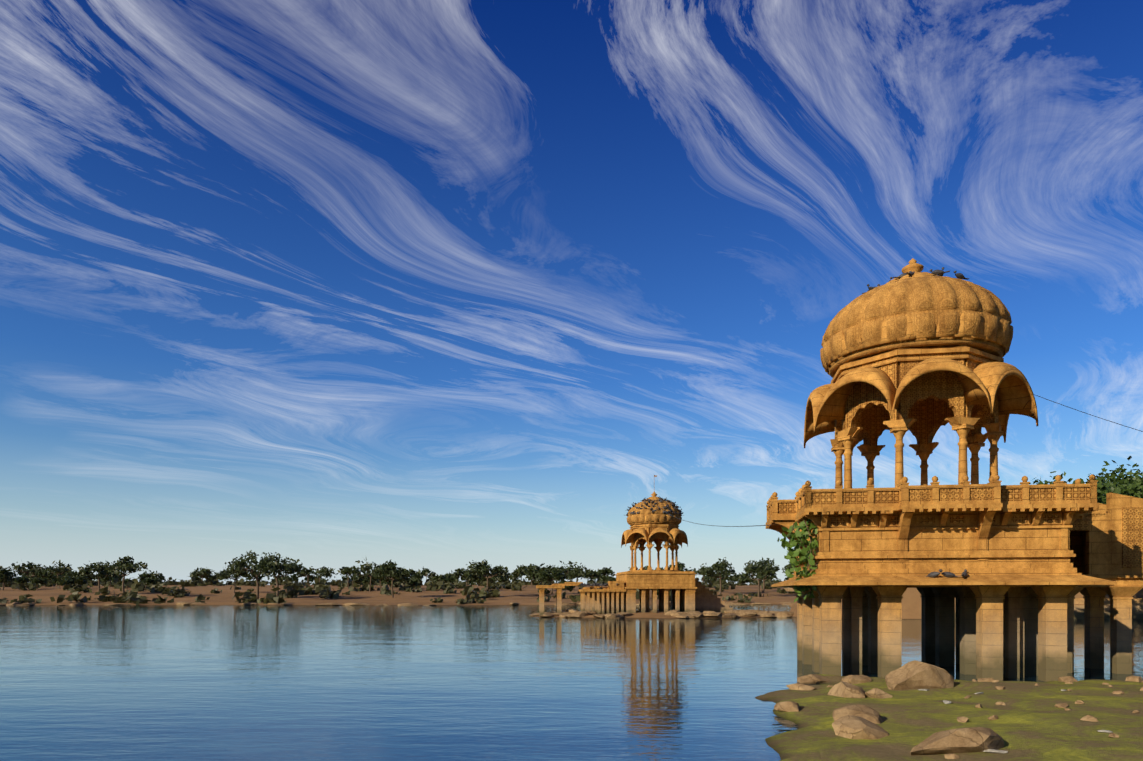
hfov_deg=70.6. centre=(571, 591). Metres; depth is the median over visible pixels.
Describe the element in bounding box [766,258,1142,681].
chhatri
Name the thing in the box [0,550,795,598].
tree
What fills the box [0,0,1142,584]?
sky
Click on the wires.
(1034, 394)
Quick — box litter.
[918,689,1111,752]
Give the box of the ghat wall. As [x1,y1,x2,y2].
[955,598,1142,619]
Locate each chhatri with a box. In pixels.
[536,475,732,615]
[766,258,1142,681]
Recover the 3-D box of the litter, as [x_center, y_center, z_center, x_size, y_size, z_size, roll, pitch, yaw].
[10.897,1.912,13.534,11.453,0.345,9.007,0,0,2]
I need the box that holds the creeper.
[777,519,818,601]
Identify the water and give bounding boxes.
[0,605,1142,760]
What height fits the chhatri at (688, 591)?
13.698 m
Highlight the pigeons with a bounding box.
[580,267,969,586]
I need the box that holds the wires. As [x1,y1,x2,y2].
[659,394,1142,526]
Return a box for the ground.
[0,585,1142,760]
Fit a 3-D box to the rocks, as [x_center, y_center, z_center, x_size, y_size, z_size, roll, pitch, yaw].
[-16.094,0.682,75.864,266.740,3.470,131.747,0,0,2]
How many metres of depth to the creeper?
20.71 m
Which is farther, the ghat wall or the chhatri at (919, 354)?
the ghat wall
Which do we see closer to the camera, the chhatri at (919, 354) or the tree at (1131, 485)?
the chhatri at (919, 354)
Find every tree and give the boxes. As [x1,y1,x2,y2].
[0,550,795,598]
[1029,456,1142,503]
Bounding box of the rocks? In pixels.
[0,587,1142,758]
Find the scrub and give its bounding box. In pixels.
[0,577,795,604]
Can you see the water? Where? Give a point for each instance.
(295, 683)
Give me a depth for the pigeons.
22.73 m

